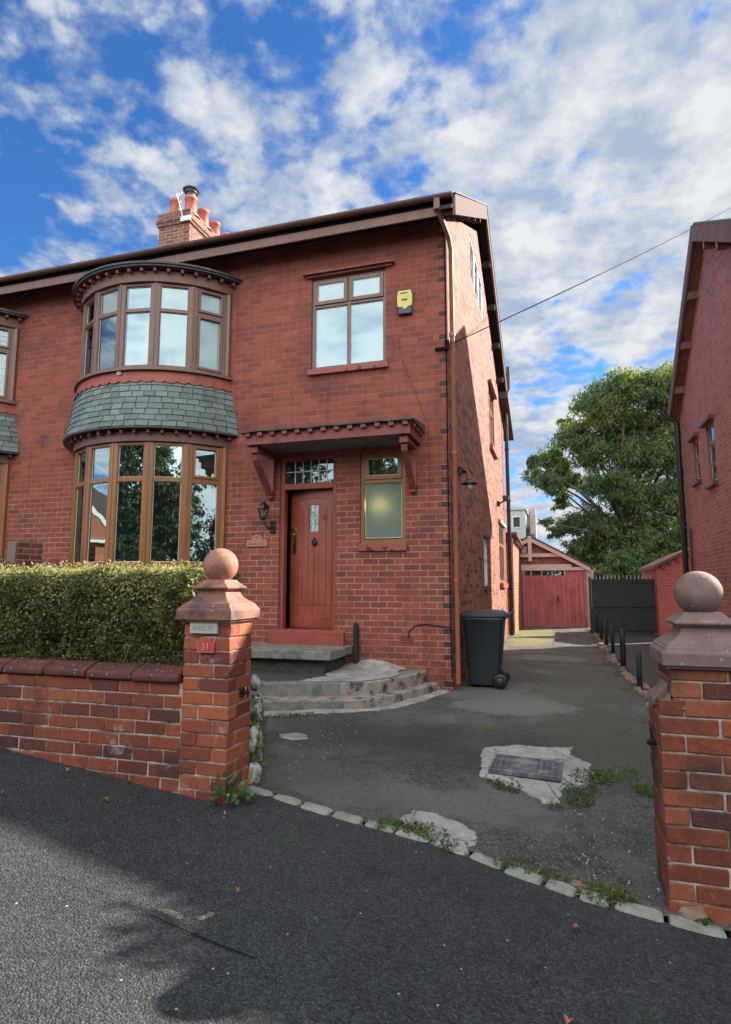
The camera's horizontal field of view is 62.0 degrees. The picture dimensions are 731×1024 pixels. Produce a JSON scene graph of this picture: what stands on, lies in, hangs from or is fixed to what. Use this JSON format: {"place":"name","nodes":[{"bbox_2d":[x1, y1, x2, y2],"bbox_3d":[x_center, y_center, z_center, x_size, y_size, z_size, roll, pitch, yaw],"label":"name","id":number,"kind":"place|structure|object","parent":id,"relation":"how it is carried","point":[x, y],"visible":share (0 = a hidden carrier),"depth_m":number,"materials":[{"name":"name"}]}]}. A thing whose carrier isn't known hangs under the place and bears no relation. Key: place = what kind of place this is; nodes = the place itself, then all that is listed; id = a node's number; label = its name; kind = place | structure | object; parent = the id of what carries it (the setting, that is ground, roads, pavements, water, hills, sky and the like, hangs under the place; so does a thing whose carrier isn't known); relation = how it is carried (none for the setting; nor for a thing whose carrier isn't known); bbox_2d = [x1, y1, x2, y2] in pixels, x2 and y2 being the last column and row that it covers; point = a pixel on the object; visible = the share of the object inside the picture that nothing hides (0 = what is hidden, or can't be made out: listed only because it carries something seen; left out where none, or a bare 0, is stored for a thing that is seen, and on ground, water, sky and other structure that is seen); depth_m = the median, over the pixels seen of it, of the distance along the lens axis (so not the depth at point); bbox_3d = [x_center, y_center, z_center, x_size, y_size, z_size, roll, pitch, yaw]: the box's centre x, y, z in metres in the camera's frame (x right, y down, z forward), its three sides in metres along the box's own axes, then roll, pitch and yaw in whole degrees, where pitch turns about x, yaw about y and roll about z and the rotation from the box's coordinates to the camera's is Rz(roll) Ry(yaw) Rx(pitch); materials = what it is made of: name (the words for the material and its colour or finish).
{"place":"outdoors","nodes":[
{"label":"outdoors","id":0,"kind":"place"},
{"bbox_2d":[0,747,730,1023],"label":"pavement","id":1,"kind":"structure","parent":0,"point":[324,919],"depth_m":2.58,"materials":[{"name":"grey asphalt"}]},
{"bbox_2d":[0,656,184,792],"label":"garden wall","id":2,"kind":"structure","parent":1,"relation":"on","point":[119,720],"depth_m":4.08,"materials":[{"name":"brick"}]},
{"bbox_2d":[55,875,254,957],"bbox_3d":[-0.925,1.694,2.573,1.087,0.106,0.018,-3,-8,24],"label":"tar joint","id":3,"kind":"object","parent":1,"relation":"on","point":[182,928],"visible":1,"depth_m":2.46,"materials":[{"name":"black asphalt"}]},
{"bbox_2d":[157,908,182,918],"bbox_3d":[-0.829,1.710,2.599,0.144,0.017,0.045,-3,-8,25],"label":"pale smear","id":4,"kind":"object","parent":1,"relation":"on","point":[173,913],"visible":1,"depth_m":2.59},
{"bbox_2d":[196,912,214,920],"bbox_3d":[-0.679,1.724,2.598,0.032,0.008,0.086,-6,-9,43],"label":"pale smear","id":5,"kind":"object","parent":1,"relation":"on","point":[209,914],"visible":1,"depth_m":2.59},
{"bbox_2d":[176,548,259,804],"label":"gate pier","id":6,"kind":"structure","parent":1,"relation":"on","point":[214,736],"depth_m":3.89,"materials":[{"name":"brick"}]},
{"bbox_2d":[190,622,218,633],"bbox_3d":[-1.037,0.743,3.911,0.200,0.075,0.022,-2,-7,17],"label":"street plate","id":7,"kind":"object","parent":6,"relation":"attached to","point":[203,628],"visible":1,"depth_m":3.90,"materials":[{"name":"metal"}]},
{"bbox_2d":[197,637,214,652],"bbox_3d":[-1.020,0.850,3.893,0.123,0.097,0.020,-2,-7,17],"label":"number plate","id":8,"kind":"object","parent":6,"relation":"attached to","point":[205,645],"visible":1,"depth_m":3.89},
{"bbox_2d":[239,686,249,697],"bbox_3d":[-0.784,1.173,3.972,0.054,0.070,0.060,-2,-7,17],"label":"gate latch","id":9,"kind":"object","parent":6,"relation":"attached to","point":[243,692],"visible":1,"depth_m":3.96,"materials":[{"name":"black metal"}]},
{"bbox_2d":[209,756,259,806],"bbox_3d":[-0.828,1.681,3.767,0.274,0.293,0.255,-2,-7,17],"label":"ivy plant","id":10,"kind":"object","parent":1,"relation":"on","point":[234,796],"visible":0.81,"depth_m":3.74,"materials":[{"name":"green plant"}]},
{"bbox_2d":[273,794,302,805],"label":"kerb sett","id":11,"kind":"object","parent":1,"relation":"on","point":[289,799],"visible":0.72,"depth_m":3.87,"materials":[{"name":"stone"}]},
{"bbox_2d":[300,802,332,815],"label":"kerb sett","id":12,"kind":"object","parent":1,"relation":"on","point":[317,808],"visible":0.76,"depth_m":3.77,"materials":[{"name":"stone"}]},
{"bbox_2d":[563,1014,573,1023],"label":"fallen leaf","id":13,"kind":"object","parent":1,"relation":"on","point":[567,1020],"visible":1,"depth_m":2.13,"materials":[{"name":"brown plant"}]},
{"bbox_2d":[615,900,663,922],"bbox_3d":[1.308,1.942,2.908,0.212,0.116,0.102,-3,-8,25],"label":"kerb sett","id":14,"kind":"object","parent":1,"relation":"on","point":[647,912],"visible":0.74,"depth_m":2.89,"materials":[{"name":"stone"}]},
{"bbox_2d":[668,914,726,937],"bbox_3d":[1.534,1.953,2.811,0.233,0.116,0.106,-3,-7,21],"label":"kerb sett","id":15,"kind":"object","parent":1,"relation":"on","point":[678,921],"visible":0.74,"depth_m":2.79,"materials":[{"name":"stone"}]},
{"bbox_2d":[0,0,730,552],"label":"sky","id":16,"kind":"structure","parent":0,"point":[592,135],"materials":[{"name":"blue"}]},
{"bbox_2d":[253,626,730,930],"bbox_3d":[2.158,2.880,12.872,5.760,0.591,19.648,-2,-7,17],"label":"driveway","id":17,"kind":"structure","parent":0,"point":[424,755],"depth_m":4.89,"materials":[{"name":"grey asphalt"}]},
{"bbox_2d":[0,272,53,562],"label":"adjoining house","id":18,"kind":"structure","parent":17,"relation":"on","point":[26,312],"depth_m":10.69,"materials":[{"name":"brick"}]},
{"bbox_2d":[0,308,28,562],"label":"bay window","id":19,"kind":"structure","parent":18,"relation":"in","point":[10,320],"depth_m":10.76,"materials":[{"name":"wood"}]},
{"bbox_2d":[247,762,261,784],"bbox_3d":[-0.765,1.797,4.135,0.107,0.194,0.162,-2,-7,17],"label":"rock","id":20,"kind":"object","parent":17,"relation":"on","point":[255,768],"visible":0.55,"depth_m":4.10,"materials":[{"name":"grey stone"}]},
{"bbox_2d":[248,725,262,754],"bbox_3d":[-0.774,1.584,4.220,0.103,0.198,0.165,-2,-7,17],"label":"rock","id":21,"kind":"object","parent":20,"relation":"on","point":[254,738],"visible":0.77,"depth_m":4.18,"materials":[{"name":"grey stone"}]},
{"bbox_2d":[249,695,261,720],"bbox_3d":[-0.786,1.391,4.320,0.101,0.173,0.153,-2,-7,17],"label":"rock","id":22,"kind":"object","parent":21,"relation":"on","point":[257,705],"visible":0.7,"depth_m":4.28,"materials":[{"name":"grey stone"}]},
{"bbox_2d":[250,674,260,691],"bbox_3d":[-0.779,1.207,4.293,0.076,0.124,0.111,-2,-7,17],"label":"rock","id":23,"kind":"object","parent":22,"relation":"on","point":[255,683],"visible":0.95,"depth_m":4.26,"materials":[{"name":"grey stone"}]},
{"bbox_2d":[249,717,261,728],"bbox_3d":[-0.826,1.556,4.521,0.098,0.174,0.158,-2,-7,17],"label":"rock","id":24,"kind":"object","parent":21,"relation":"on","point":[255,723],"visible":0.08,"depth_m":4.46,"materials":[{"name":"grey stone"}]},
{"bbox_2d":[248,748,262,765],"bbox_3d":[-0.807,1.767,4.411,0.120,0.213,0.180,-2,-7,17],"label":"rock","id":25,"kind":"object","parent":17,"relation":"on","point":[253,760],"visible":0.06,"depth_m":4.36,"materials":[{"name":"grey stone"}]},
{"bbox_2d":[249,691,267,783],"bbox_3d":[-0.851,1.625,4.704,0.202,0.655,1.225,1,-7,-9],"label":"trailing plant","id":26,"kind":"object","parent":17,"relation":"on","point":[263,721],"visible":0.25,"depth_m":4.25,"materials":[{"name":"green plant"}]},
{"bbox_2d":[248,785,274,796],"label":"kerb sett","id":27,"kind":"object","parent":17,"relation":"on","point":[260,791],"visible":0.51,"depth_m":3.97,"materials":[{"name":"stone"}]},
{"bbox_2d":[29,185,513,690],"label":"house","id":28,"kind":"structure","parent":17,"relation":"on","point":[211,387],"depth_m":9.17,"materials":[{"name":"brick"}]},
{"bbox_2d":[63,260,289,595],"bbox_3d":[-3.163,-0.291,10.865,3.800,6.600,4.332,-2,-7,17],"label":"bay window","id":29,"kind":"structure","parent":28,"relation":"in","point":[155,361],"depth_m":9.29,"materials":[{"name":"glass"}]},
{"bbox_2d":[246,535,267,546],"bbox_3d":[-1.621,0.429,9.084,0.340,0.180,0.029,-2,-7,17],"label":"name plaque","id":30,"kind":"object","parent":28,"relation":"attached to","point":[256,541],"visible":1,"depth_m":9.07,"materials":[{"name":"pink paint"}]},
{"bbox_2d":[257,500,275,532],"bbox_3d":[-1.449,0.061,8.936,0.173,0.475,0.322,-7,-10,47],"label":"wall lantern","id":31,"kind":"object","parent":28,"relation":"attached to","point":[263,506],"depth_m":8.88,"materials":[{"name":"black metal"}]},
{"bbox_2d":[290,489,332,628],"bbox_3d":[-0.793,0.690,9.011,0.762,2.035,0.107,-3,-8,26],"label":"front door","id":32,"kind":"structure","parent":28,"relation":"in","point":[311,591],"depth_m":9.01,"materials":[{"name":"red paint"}]},
{"bbox_2d":[302,259,394,375],"bbox_3d":[-0.226,-2.850,9.148,1.440,1.605,0.360,-2,-7,17],"label":"window","id":33,"kind":"structure","parent":28,"relation":"in","point":[352,316],"depth_m":9.23,"materials":[{"name":"clear glass"}]},
{"bbox_2d":[358,450,406,551],"bbox_3d":[0.312,-0.171,8.872,0.800,1.519,0.668,-2,-7,17],"label":"window","id":34,"kind":"structure","parent":28,"relation":"in","point":[383,510],"depth_m":8.64,"materials":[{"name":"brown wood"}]},
{"bbox_2d":[397,290,412,315],"bbox_3d":[0.571,-3.021,8.792,0.225,0.350,0.082,-2,-7,17],"label":"alarm box","id":35,"kind":"object","parent":28,"relation":"attached to","point":[404,301],"visible":1,"depth_m":8.76,"materials":[{"name":"yellow plastic"}]},
{"bbox_2d":[457,467,466,475],"bbox_3d":[1.445,-0.611,9.059,0.145,0.120,0.145,-2,-7,17],"label":"motion sensor","id":36,"kind":"object","parent":28,"relation":"attached to","point":[459,469],"visible":0.76,"depth_m":9.03,"materials":[{"name":"black plastic"}]},
{"bbox_2d":[457,468,478,489],"bbox_3d":[1.474,-0.479,8.748,0.259,0.322,0.345,2,-7,-15],"label":"outside light","id":37,"kind":"object","parent":28,"relation":"attached to","point":[469,482],"visible":0.99,"depth_m":8.67,"materials":[{"name":"black metal"}]},
{"bbox_2d":[470,238,482,319],"bbox_3d":[2.279,-4.804,12.686,0.070,0.900,2.100,-2,-7,17],"label":"window","id":38,"kind":"structure","parent":28,"relation":"in","point":[475,277],"depth_m":12.83,"materials":[{"name":"white plastic"}]},
{"bbox_2d":[483,534,490,589],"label":"window","id":39,"kind":"structure","parent":28,"relation":"in","point":[485,536],"depth_m":12.44,"materials":[{"name":"white plastic"}]},
{"bbox_2d":[488,379,497,459],"bbox_3d":[3.054,-2.193,14.736,0.180,1.630,1.450,-2,-7,17],"label":"window","id":40,"kind":"structure","parent":28,"relation":"in","point":[492,448],"depth_m":14.80,"materials":[{"name":"brown wood"}]},
{"bbox_2d":[497,495,508,505],"bbox_3d":[3.485,-0.279,15.441,0.358,0.280,0.191,1,-7,-8],"label":"floodlight","id":41,"kind":"object","parent":28,"relation":"attached to","point":[505,498],"visible":1,"depth_m":15.39,"materials":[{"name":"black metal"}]},
{"bbox_2d":[498,519,507,587],"bbox_3d":[3.633,1.136,16.181,0.160,1.730,1.700,-2,-7,17],"label":"window","id":42,"kind":"structure","parent":28,"relation":"in","point":[502,525],"depth_m":16.20,"materials":[{"name":"brown wood"}]},
{"bbox_2d":[451,208,729,343],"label":"overhead cable","id":43,"kind":"object","parent":28,"relation":"attached to","point":[565,290],"visible":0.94,"depth_m":10.69,"materials":[{"name":"black rubber"}]},
{"bbox_2d":[262,711,316,752],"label":"step weeds","id":44,"kind":"object","parent":17,"relation":"on","point":[290,715],"visible":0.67,"depth_m":6.41,"materials":[{"name":"green plant"}]},
{"bbox_2d":[279,733,307,739],"bbox_3d":[-0.652,2.032,5.515,0.258,0.024,0.259,3,-8,-26],"label":"cement patch","id":45,"kind":"object","parent":17,"relation":"on","point":[294,736],"visible":1,"depth_m":5.48,"materials":[{"name":"grey concrete"}]},
{"bbox_2d":[250,643,439,710],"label":"front steps","id":46,"kind":"structure","parent":17,"relation":"on","point":[298,677],"depth_m":7.49,"materials":[{"name":"stone"}]},
{"bbox_2d":[250,643,352,660],"bbox_3d":[-1.182,1.892,8.307,1.832,0.111,0.912,-2,-7,17],"label":"door slab","id":47,"kind":"structure","parent":46,"relation":"in","point":[259,650],"depth_m":7.88,"materials":[{"name":"stone"}]},
{"bbox_2d":[332,811,362,824],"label":"kerb sett","id":48,"kind":"object","parent":17,"relation":"on","point":[347,817],"visible":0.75,"depth_m":3.68,"materials":[{"name":"stone"}]},
{"bbox_2d":[261,689,449,715],"bbox_3d":[-0.021,2.258,7.217,3.148,0.035,0.893,3,-8,-26],"label":"cement patch","id":49,"kind":"object","parent":17,"relation":"on","point":[422,698],"visible":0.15,"depth_m":6.80,"materials":[{"name":"grey concrete"}]},
{"bbox_2d":[364,820,395,832],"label":"kerb sett","id":50,"kind":"object","parent":17,"relation":"on","point":[368,824],"visible":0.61,"depth_m":3.59,"materials":[{"name":"stone"}]},
{"bbox_2d":[395,828,431,842],"bbox_3d":[0.280,1.909,3.525,0.202,0.114,0.108,-3,-8,23],"label":"kerb sett","id":51,"kind":"object","parent":17,"relation":"on","point":[401,833],"visible":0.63,"depth_m":3.50,"materials":[{"name":"stone"}]},
{"bbox_2d":[400,810,476,849],"bbox_3d":[0.446,1.892,3.655,0.335,0.039,0.586,5,-8,-35],"label":"cement patch","id":52,"kind":"object","parent":17,"relation":"on","point":[465,835],"visible":0.85,"depth_m":3.62,"materials":[{"name":"grey concrete"}]},
{"bbox_2d":[432,842,469,856],"bbox_3d":[0.475,1.917,3.413,0.210,0.112,0.103,-5,-9,36],"label":"kerb sett","id":53,"kind":"object","parent":17,"relation":"on","point":[464,851],"visible":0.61,"depth_m":3.37,"materials":[{"name":"stone"}]},
{"bbox_2d":[269,695,659,904],"bbox_3d":[1.179,2.166,5.878,3.253,0.292,5.445,-2,-7,17],"label":"loose grit","id":54,"kind":"object","parent":17,"relation":"on","point":[658,889],"visible":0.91,"depth_m":3.63,"materials":[{"name":"grey gravel"}]},
{"bbox_2d":[460,609,514,688],"bbox_3d":[1.732,1.903,8.564,0.715,1.042,0.645,-2,-7,17],"label":"wheelie bin","id":55,"kind":"object","parent":17,"relation":"on","point":[484,631],"visible":0.98,"depth_m":8.33,"materials":[{"name":"plastic"}]},
{"bbox_2d":[470,852,504,869],"bbox_3d":[0.654,1.919,3.282,0.181,0.114,0.086,-5,-9,36],"label":"kerb sett","id":56,"kind":"object","parent":17,"relation":"on","point":[482,858],"visible":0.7,"depth_m":3.27,"materials":[{"name":"stone"}]},
{"bbox_2d":[506,532,522,633],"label":"outbuilding","id":57,"kind":"structure","parent":17,"relation":"on","point":[517,544],"depth_m":18.54,"materials":[{"name":"brick"}]},
{"bbox_2d":[505,508,536,538],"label":"distant house","id":58,"kind":"structure","parent":17,"relation":"on","point":[523,522],"depth_m":37.12,"materials":[{"name":"paint"}]},
{"bbox_2d":[504,865,543,884],"bbox_3d":[0.825,1.924,3.166,0.188,0.113,0.103,-4,-8,31],"label":"kerb sett","id":59,"kind":"object","parent":17,"relation":"on","point":[533,877],"visible":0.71,"depth_m":3.14,"materials":[{"name":"stone"}]},
{"bbox_2d":[479,745,594,804],"bbox_3d":[1.317,2.010,4.756,0.896,0.089,1.298,-2,-7,17],"label":"cement patch","id":60,"kind":"object","parent":17,"relation":"on","point":[545,791],"visible":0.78,"depth_m":4.68,"materials":[{"name":"grey concrete"}]},
{"bbox_2d":[489,753,561,781],"bbox_3d":[1.248,1.975,4.719,0.533,0.048,0.455,-2,-7,17],"label":"inspection cover","id":61,"kind":"object","parent":60,"relation":"on","point":[529,767],"visible":0.99,"depth_m":4.67,"materials":[{"name":"metal"}]},
{"bbox_2d":[370,813,716,925],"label":"kerb weeds","id":62,"kind":"object","parent":17,"relation":"on","point":[619,894],"visible":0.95,"depth_m":3.19,"materials":[{"name":"green plant"}]},
{"bbox_2d":[520,535,593,627],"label":"garage","id":63,"kind":"structure","parent":17,"relation":"on","point":[554,582],"depth_m":20.87,"materials":[{"name":"paint"}]},
{"bbox_2d":[521,575,587,626],"bbox_3d":[6.471,3.053,20.810,2.168,1.760,0.100,-2,-7,17],"label":"garage door","id":64,"kind":"structure","parent":63,"relation":"in","point":[548,600],"depth_m":20.79,"materials":[{"name":"paint"}]},
{"bbox_2d":[545,879,576,896],"bbox_3d":[0.985,1.929,3.067,0.143,0.108,0.102,-4,-8,32],"label":"kerb sett","id":65,"kind":"object","parent":17,"relation":"on","point":[566,889],"visible":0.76,"depth_m":3.05,"materials":[{"name":"stone"}]},
{"bbox_2d":[485,765,653,811],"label":"driveway weeds","id":66,"kind":"object","parent":17,"relation":"on","point":[596,777],"visible":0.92,"depth_m":4.39,"materials":[{"name":"green plant"}]},
{"bbox_2d":[570,880,581,888],"bbox_3d":[1.073,1.898,3.094,0.060,0.042,0.040,-2,-7,17],"label":"broken brick","id":67,"kind":"object","parent":17,"relation":"on","point":[575,883],"visible":0.74,"depth_m":3.08,"materials":[{"name":"orange brick"}]},
{"bbox_2d":[580,884,590,889],"bbox_3d":[1.110,1.901,3.072,0.050,0.037,0.034,-2,-7,17],"label":"broken brick","id":68,"kind":"object","parent":17,"relation":"on","point":[581,887],"visible":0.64,"depth_m":3.06,"materials":[{"name":"orange brick"}]},
{"bbox_2d":[579,890,608,906],"bbox_3d":[1.126,1.934,2.989,0.133,0.108,0.107,-3,-8,24],"label":"kerb sett","id":69,"kind":"object","parent":17,"relation":"on","point":[583,898],"visible":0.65,"depth_m":2.96,"materials":[{"name":"stone"}]},
{"bbox_2d":[595,611,598,633],"bbox_3d":[6.640,3.236,17.467,0.070,0.760,0.070,-2,-7,17],"label":"bollard","id":70,"kind":"object","parent":17,"relation":"on","point":[596,617],"visible":0.85,"depth_m":17.45,"materials":[{"name":"metal"}]},
{"bbox_2d":[599,614,602,640],"bbox_3d":[6.137,3.040,15.854,0.070,0.760,0.070,-2,-7,17],"label":"bollard","id":71,"kind":"object","parent":17,"relation":"on","point":[601,628],"visible":0.85,"depth_m":15.83,"materials":[{"name":"metal"}]},
{"bbox_2d":[518,360,688,578],"bbox_3d":[13.165,-1.033,29.914,11.142,12.697,5.702,-2,-7,17],"label":"ash tree","id":72,"kind":"object","parent":17,"relation":"on","point":[634,537],"visible":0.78,"depth_m":29.30,"materials":[{"name":"green plant"}]},
{"bbox_2d":[604,618,607,644],"bbox_3d":[5.595,2.843,14.149,0.070,0.740,0.070,-2,-7,17],"label":"bollard","id":73,"kind":"object","parent":17,"relation":"on","point":[606,631],"visible":0.85,"depth_m":14.13,"materials":[{"name":"metal"}]},
{"bbox_2d":[610,624,614,654],"bbox_3d":[5.014,2.635,12.352,0.070,0.720,0.070,-2,-7,17],"label":"bollard","id":74,"kind":"object","parent":17,"relation":"on","point":[612,638],"visible":0.85,"depth_m":12.33,"materials":[{"name":"metal"}]},
{"bbox_2d":[594,569,630,578],"bbox_3d":[14.031,4.196,32.878,5.940,3.215,3.820,-4,-8,33],"label":"garden bush","id":75,"kind":"object","parent":17,"relation":"on","point":[598,574],"visible":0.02,"depth_m":33.96,"materials":[{"name":"green plant"}]},
{"bbox_2d":[586,626,649,706],"bbox_3d":[4.968,2.922,12.306,0.324,0.180,16.684,-2,-7,17],"label":"rubble strip","id":76,"kind":"object","parent":17,"relation":"on","point":[629,676],"visible":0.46,"depth_m":9.78,"materials":[{"name":"stone"}]},
{"bbox_2d":[587,634,649,728],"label":"verge weeds","id":77,"kind":"object","parent":17,"relation":"on","point":[620,670],"visible":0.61,"depth_m":9.79,"materials":[{"name":"green plant"}]},
{"bbox_2d":[619,629,625,666],"bbox_3d":[4.384,2.373,10.366,0.090,0.760,0.090,-2,-7,17],"label":"bollard","id":78,"kind":"object","parent":17,"relation":"on","point":[622,646],"visible":0.85,"depth_m":10.34,"materials":[{"name":"metal"}]},
{"bbox_2d":[574,517,670,573],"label":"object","id":79,"kind":"structure","parent":17,"relation":"on","point":[603,553],"depth_m":37.31,"materials":[{"name":"brick"}]},
{"bbox_2d":[636,650,642,689],"bbox_3d":[3.763,2.210,8.365,0.070,0.600,0.070,-2,-7,17],"label":"bollard","id":80,"kind":"object","parent":17,"relation":"on","point":[639,669],"visible":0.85,"depth_m":8.35,"materials":[{"name":"metal"}]},
{"bbox_2d":[638,547,689,636],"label":"side outbuilding","id":81,"kind":"structure","parent":17,"relation":"on","point":[665,573],"depth_m":16.68,"materials":[{"name":"brick"}]},
{"bbox_2d":[588,574,656,634],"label":"metal gate","id":82,"kind":"structure","parent":81,"relation":"attached to","point":[627,605],"depth_m":17.38,"materials":[{"name":"dark paint"},{"name":"metal"}]},
{"bbox_2d":[647,571,730,937],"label":"gate pier","id":83,"kind":"structure","parent":17,"relation":"on","point":[689,697],"depth_m":2.97,"materials":[{"name":"brick"}]},
{"bbox_2d":[647,728,656,745],"bbox_3d":[1.505,1.175,3.187,0.060,0.085,0.035,-2,-7,17],"label":"gate hook","id":84,"kind":"object","parent":83,"relation":"attached to","point":[651,741],"visible":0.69,"depth_m":3.17,"materials":[{"name":"black metal"}]},
{"bbox_2d":[676,906,708,920],"bbox_3d":[1.540,1.901,2.875,0.135,0.073,0.083,-2,-7,17],"label":"broken brick","id":85,"kind":"object","parent":17,"relation":"on","point":[693,913],"visible":0.82,"depth_m":2.85,"materials":[{"name":"brick"}]},
{"bbox_2d":[659,218,730,629],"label":"house","id":86,"kind":"structure","parent":17,"relation":"on","point":[699,405],"depth_m":13.27,"materials":[{"name":"brick"}]},
{"bbox_2d":[686,432,701,486],"bbox_3d":[7.818,-1.222,14.398,0.210,1.180,0.790,-2,-7,17],"label":"window","id":87,"kind":"structure","parent":86,"relation":"in","point":[694,435],"depth_m":14.46,"materials":[{"name":"brown glass"}]},
{"bbox_2d":[698,414,718,489],"bbox_3d":[7.404,-1.264,13.056,0.210,1.480,0.890,-2,-7,17],"label":"window","id":88,"kind":"structure","parent":86,"relation":"in","point":[713,470],"depth_m":13.16,"materials":[{"name":"brown glass"}]},
{"bbox_2d":[599,632,659,690],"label":"neighbouring driveway","id":89,"kind":"structure","parent":0,"point":[640,642],"depth_m":12.57,"materials":[{"name":"grey asphalt"}]},
{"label":"garden soil","id":90,"kind":"structure","parent":0,"visible":0},
{"bbox_2d":[0,556,12,569],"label":"golden shrub","id":91,"kind":"object","parent":90,"relation":"on","point":[5,564],"visible":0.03,"depth_m":6.43,"materials":[{"name":"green plant"}]},
{"bbox_2d":[7,541,42,569],"bbox_3d":[-5.228,1.423,9.010,0.520,1.950,0.475,-2,-7,17],"label":"garden divider","id":92,"kind":"object","parent":90,"relation":"on","point":[20,552],"visible":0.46,"depth_m":8.95,"materials":[{"name":"brick"}]},
{"bbox_2d":[0,559,242,665],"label":"hedge","id":93,"kind":"object","parent":90,"relation":"on","point":[113,613],"visible":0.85,"depth_m":4.32,"materials":[{"name":"green plant"}]}
]}

